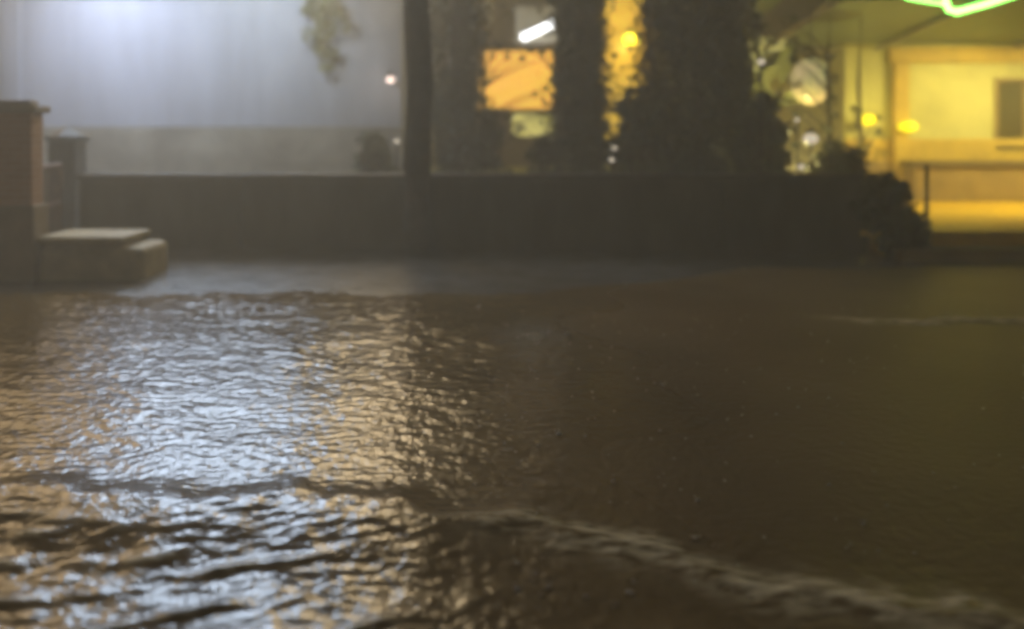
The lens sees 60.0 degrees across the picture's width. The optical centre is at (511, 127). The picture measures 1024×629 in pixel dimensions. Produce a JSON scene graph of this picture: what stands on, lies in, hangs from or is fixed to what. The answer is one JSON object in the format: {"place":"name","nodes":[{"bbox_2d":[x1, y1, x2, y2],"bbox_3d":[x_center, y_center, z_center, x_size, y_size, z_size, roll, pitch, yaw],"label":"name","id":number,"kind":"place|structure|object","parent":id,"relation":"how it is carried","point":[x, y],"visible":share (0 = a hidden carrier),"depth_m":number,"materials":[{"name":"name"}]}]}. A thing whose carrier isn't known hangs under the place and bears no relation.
{"place":"outdoors","nodes":[
{"label":"outdoors","id":0,"kind":"place"},
{"bbox_2d":[43,127,405,127],"label":"sky","id":1,"kind":"structure","parent":0,"point":[43,127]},
{"bbox_2d":[0,0,492,202],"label":"pale building","id":2,"kind":"structure","parent":0,"point":[162,63],"depth_m":16.00,"materials":[{"name":"paint"}]},
{"bbox_2d":[299,0,353,75],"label":"climbing plant","id":3,"kind":"object","parent":2,"relation":"hanging from","point":[323,9],"visible":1,"depth_m":15.85,"materials":[{"name":"green plant"}]},
{"bbox_2d":[386,72,395,82],"bbox_3d":[-2.159,-0.887,15.836,0.180,0.200,0.333,0,0,0],"label":"wall lantern","id":4,"kind":"object","parent":2,"relation":"attached to","point":[390,79],"depth_m":15.72,"materials":[{"name":"white glass"}]},
{"bbox_2d":[0,266,1023,628],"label":"water","id":5,"kind":"structure","parent":0,"point":[94,534],"depth_m":4.58,"materials":[{"name":"brown liquid"}]},
{"bbox_2d":[0,304,1023,628],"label":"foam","id":6,"kind":"object","parent":5,"relation":"on","point":[536,444],"visible":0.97,"depth_m":4.63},
{"bbox_2d":[0,249,1023,298],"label":"pavement","id":7,"kind":"structure","parent":0,"point":[364,272],"depth_m":10.44,"materials":[{"name":"grey concrete"}]},
{"bbox_2d":[0,100,50,281],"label":"brick pillar","id":8,"kind":"structure","parent":7,"relation":"on","point":[23,216],"depth_m":9.70,"materials":[{"name":"stone"}]},
{"bbox_2d":[43,162,62,233],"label":"iron gate","id":9,"kind":"structure","parent":7,"relation":"on","point":[56,204],"depth_m":11.39,"materials":[{"name":"grey metal"}]},
{"bbox_2d":[36,229,167,280],"bbox_3d":[-4.650,1.500,10.110,1.196,0.600,0.780,0,0,0],"label":"stone ledge","id":10,"kind":"object","parent":7,"relation":"on","point":[99,255],"visible":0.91,"depth_m":9.75,"materials":[{"name":"grey stone"}]},
{"bbox_2d":[402,0,434,254],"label":"street tree","id":11,"kind":"object","parent":7,"relation":"on","point":[418,237],"visible":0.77,"depth_m":11.33,"materials":[{"name":"brown plant"}]},
{"bbox_2d":[76,173,864,253],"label":"boundary wall","id":12,"kind":"structure","parent":7,"relation":"on","point":[734,213],"depth_m":11.82,"materials":[{"name":"stone"}]},
{"bbox_2d":[798,162,804,172],"bbox_3d":[3.948,0.544,12.100,0.089,0.151,0.089,0,0,-44],"label":"garden light","id":13,"kind":"object","parent":12,"relation":"on","point":[800,166],"visible":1,"depth_m":12.08,"materials":[{"name":"white metal"}]},
{"bbox_2d":[847,170,920,233],"bbox_3d":[4.947,1.060,11.906,1.042,0.998,0.690,0,0,0],"label":"shrub","id":14,"kind":"object","parent":7,"relation":"on","point":[884,193],"visible":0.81,"depth_m":11.73,"materials":[{"name":"green plant"}]},
{"bbox_2d":[876,209,931,258],"bbox_3d":[5.071,1.436,11.438,0.712,0.780,0.610,0,0,0],"label":"shrub","id":15,"kind":"object","parent":7,"relation":"on","point":[909,230],"visible":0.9,"depth_m":11.34,"materials":[{"name":"green plant"}]},
{"bbox_2d":[431,166,617,172],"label":"garden wall","id":16,"kind":"structure","parent":0,"point":[519,169],"depth_m":18.00,"materials":[{"name":"grey concrete"}]},
{"bbox_2d":[432,0,825,172],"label":"shop building","id":17,"kind":"structure","parent":0,"point":[516,83],"depth_m":24.00,"materials":[{"name":"concrete"}]},
{"bbox_2d":[477,48,560,110],"bbox_3d":[0.196,-1.294,24.025,2.268,1.691,0.150,0,0,0],"label":"window","id":18,"kind":"structure","parent":17,"relation":"in","point":[522,81],"depth_m":24.06,"materials":[{"name":"orange glass"}]},
{"bbox_2d":[510,113,555,137],"bbox_3d":[0.577,-0.051,23.968,1.275,0.684,0.056,0,0,0],"label":"window","id":19,"kind":"structure","parent":17,"relation":"in","point":[533,125],"depth_m":23.94,"materials":[{"name":"yellow"}]},
{"bbox_2d":[513,5,559,41],"bbox_3d":[0.693,-2.749,23.968,1.321,1.155,0.056,0,0,0],"label":"window","id":20,"kind":"structure","parent":17,"relation":"in","point":[526,16],"depth_m":23.94,"materials":[{"name":"beige"}]},
{"bbox_2d":[521,18,552,40],"bbox_3d":[0.679,-2.621,23.738,0.910,0.651,0.645,0,0,0],"label":"tube lamp","id":21,"kind":"object","parent":17,"relation":"attached to","point":[535,29],"visible":0.82,"depth_m":23.45,"materials":[{"name":"white"}]},
{"bbox_2d":[599,0,650,138],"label":"window","id":22,"kind":"structure","parent":17,"relation":"in","point":[621,19],"depth_m":24.06,"materials":[{"name":"yellow glass"}]},
{"bbox_2d":[623,29,638,44],"bbox_3d":[3.180,-2.422,23.725,0.440,0.420,0.650,0,0,0],"label":"bulb lamp","id":23,"kind":"object","parent":17,"relation":"attached to","point":[628,36],"visible":0.8,"depth_m":23.48,"materials":[{"name":"yellow glass"}]},
{"bbox_2d":[747,36,787,161],"bbox_3d":[7.577,-0.577,24.025,2.430,3.816,0.150,0,0,0],"label":"window","id":24,"kind":"structure","parent":17,"relation":"in","point":[771,49],"depth_m":24.06,"materials":[{"name":"yellow"}]},
{"bbox_2d":[861,235,866,250],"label":"garden ground","id":25,"kind":"structure","parent":0,"point":[863,243],"depth_m":12.15,"materials":[{"name":"soil"}]},
{"bbox_2d":[45,128,89,232],"bbox_3d":[-6.180,1.000,12.325,0.518,2.000,0.518,0,0,-16],"label":"gate post","id":26,"kind":"object","parent":25,"relation":"on","point":[67,148],"visible":0.59,"depth_m":12.15,"materials":[{"name":"grey paint"}]},
{"bbox_2d":[348,129,401,172],"bbox_3d":[-2.092,0.785,13.610,0.808,1.542,0.685,0,0,0],"label":"shrub","id":27,"kind":"object","parent":25,"relation":"on","point":[375,155],"visible":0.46,"depth_m":13.51,"materials":[{"name":"green plant"}]},
{"bbox_2d":[394,137,399,171],"bbox_3d":[-1.715,0.847,13.200,0.079,1.407,0.079,0,0,44],"label":"garden light","id":28,"kind":"object","parent":25,"relation":"on","point":[396,141],"visible":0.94,"depth_m":13.19,"materials":[{"name":"black metal"}]},
{"bbox_2d":[429,0,502,172],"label":"cypress tree","id":29,"kind":"object","parent":25,"relation":"on","point":[457,17],"visible":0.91,"depth_m":14.65,"materials":[{"name":"green plant"}]},
{"bbox_2d":[467,107,512,172],"bbox_3d":[-0.355,0.603,14.413,0.701,1.902,0.633,0,0,32],"label":"shrub","id":30,"kind":"object","parent":25,"relation":"on","point":[490,135],"visible":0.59,"depth_m":14.34,"materials":[{"name":"green plant"}]},
{"bbox_2d":[468,1,554,152],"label":"sapling","id":31,"kind":"object","parent":25,"relation":"on","point":[507,58],"visible":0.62,"depth_m":15.38,"materials":[{"name":"green plant"}]},
{"bbox_2d":[514,36,561,159],"bbox_3d":[0.527,-0.209,15.182,1.016,3.621,0.659,0,0,0],"label":"sapling","id":32,"kind":"object","parent":25,"relation":"on","point":[529,50],"visible":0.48,"depth_m":15.14,"materials":[{"name":"green plant"}]},
{"bbox_2d":[524,133,558,172],"bbox_3d":[0.532,0.825,14.581,0.705,1.460,0.625,0,0,0],"label":"shrub","id":33,"kind":"object","parent":25,"relation":"on","point":[531,154],"visible":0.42,"depth_m":14.54,"materials":[{"name":"green plant"}]},
{"bbox_2d":[535,0,625,172],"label":"cypress tree","id":34,"kind":"object","parent":25,"relation":"on","point":[582,39],"visible":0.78,"depth_m":14.01,"materials":[{"name":"green plant"}]},
{"bbox_2d":[609,156,614,172],"bbox_3d":[1.351,0.503,12.000,0.069,0.233,0.069,0,0,44],"label":"garden light","id":35,"kind":"object","parent":25,"relation":"on","point":[611,159],"visible":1,"depth_m":11.99,"materials":[{"name":"black metal"}]},
{"bbox_2d":[612,144,616,172],"bbox_3d":[1.432,0.892,12.400,0.069,1.316,0.069,0,0,-44],"label":"garden light","id":36,"kind":"object","parent":25,"relation":"on","point":[614,147],"visible":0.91,"depth_m":12.38,"materials":[{"name":"black metal"}]},
{"bbox_2d":[601,85,672,172],"bbox_3d":[1.832,0.469,13.012,1.054,2.171,0.771,0,0,0],"label":"shrub","id":37,"kind":"object","parent":25,"relation":"on","point":[633,113],"visible":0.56,"depth_m":12.90,"materials":[{"name":"green plant"}]},
{"bbox_2d":[611,0,773,172],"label":"cypress tree","id":38,"kind":"object","parent":25,"relation":"on","point":[694,34],"visible":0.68,"depth_m":13.16,"materials":[{"name":"green plant"}]},
{"bbox_2d":[725,89,795,172],"bbox_3d":[3.654,0.489,13.013,0.872,2.129,0.843,0,0,-37],"label":"shrub","id":39,"kind":"object","parent":25,"relation":"on","point":[775,135],"visible":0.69,"depth_m":12.84,"materials":[{"name":"green plant"}]},
{"bbox_2d":[757,56,764,172],"bbox_3d":[3.401,-0.176,12.100,0.098,1.591,0.099,0,0,44],"label":"garden light","id":40,"kind":"object","parent":25,"relation":"on","point":[761,61],"visible":1,"depth_m":12.09,"materials":[{"name":"black metal"}]},
{"bbox_2d":[733,0,831,119],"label":"banana plant","id":41,"kind":"object","parent":25,"relation":"on","point":[777,64],"visible":0.31,"depth_m":14.38,"materials":[{"name":"green plant"}]},
{"bbox_2d":[794,116,799,172],"bbox_3d":[3.986,0.695,12.400,0.069,1.710,0.069,0,0,-44],"label":"garden light","id":42,"kind":"object","parent":25,"relation":"on","point":[797,119],"visible":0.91,"depth_m":12.39,"materials":[{"name":"black metal"}]},
{"bbox_2d":[754,10,839,165],"bbox_3d":[4.367,-0.150,13.461,1.378,3.502,0.699,0,0,0],"label":"sapling","id":43,"kind":"object","parent":25,"relation":"on","point":[830,97],"visible":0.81,"depth_m":13.49,"materials":[{"name":"green plant"}]},
{"bbox_2d":[803,128,817,172],"bbox_3d":[4.211,0.778,12.500,0.197,1.544,0.198,0,0,44],"label":"garden light","id":44,"kind":"object","parent":25,"relation":"on","point":[810,138],"visible":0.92,"depth_m":12.46,"materials":[{"name":"white glass"}]},
{"bbox_2d":[804,137,875,177],"bbox_3d":[4.789,0.838,12.896,1.072,1.437,0.776,0,0,0],"label":"shrub","id":45,"kind":"object","parent":25,"relation":"on","point":[843,159],"visible":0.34,"depth_m":12.78,"materials":[{"name":"green plant"}]},
{"bbox_2d":[847,18,889,168],"bbox_3d":[5.825,-0.150,14.619,0.721,3.502,0.582,0,0,0],"label":"sapling","id":46,"kind":"object","parent":25,"relation":"on","point":[859,126],"visible":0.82,"depth_m":14.58,"materials":[{"name":"green plant"}]},
{"bbox_2d":[765,44,1023,180],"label":"yellow building","id":47,"kind":"structure","parent":25,"relation":"on","point":[959,102],"depth_m":17.00,"materials":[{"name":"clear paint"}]},
{"bbox_2d":[857,114,876,125],"bbox_3d":[6.694,-0.145,16.797,0.390,0.221,0.413,0,0,0],"label":"wall lamp","id":48,"kind":"object","parent":47,"relation":"attached to","point":[868,119],"visible":0.72,"depth_m":16.62,"materials":[{"name":"yellow glass"}]},
{"bbox_2d":[897,121,918,132],"bbox_3d":[7.467,-0.016,16.797,0.390,0.221,0.413,0,0,0],"label":"wall lamp","id":49,"kind":"object","parent":47,"relation":"attached to","point":[907,126],"visible":0.98,"depth_m":16.63,"materials":[{"name":"yellow glass"}]},
{"bbox_2d":[994,78,1023,149],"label":"window","id":50,"kind":"structure","parent":47,"relation":"in","point":[1008,92],"depth_m":17.05,"materials":[{"name":"grey glass"}]},
{"bbox_2d":[861,201,1023,261],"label":"raised terrace","id":51,"kind":"structure","parent":25,"relation":"on","point":[977,231],"depth_m":11.60,"materials":[{"name":"tile"}]},
{"bbox_2d":[762,0,1023,50],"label":"entrance canopy","id":52,"kind":"object","parent":51,"relation":"on","point":[885,23],"visible":0.95,"depth_m":14.93,"materials":[{"name":"grey metal"}]},
{"bbox_2d":[790,8,830,104],"bbox_3d":[4.783,-1.139,14.200,0.627,1.562,0.627,0,0,0],"label":"round lantern","id":53,"kind":"object","parent":52,"relation":"hanging from","point":[811,85],"visible":0.8,"depth_m":13.99,"materials":[{"name":"beige"}]},
{"bbox_2d":[924,164,933,223],"bbox_3d":[5.894,0.944,12.600,0.180,0.852,0.180,0,0,0],"label":"post","id":54,"kind":"object","parent":51,"relation":"on","point":[926,187],"visible":0.91,"depth_m":12.57,"materials":[{"name":"black metal"}]},
{"bbox_2d":[900,161,1023,201],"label":"serving counter","id":55,"kind":"object","parent":51,"relation":"on","point":[976,181],"visible":0.88,"depth_m":16.25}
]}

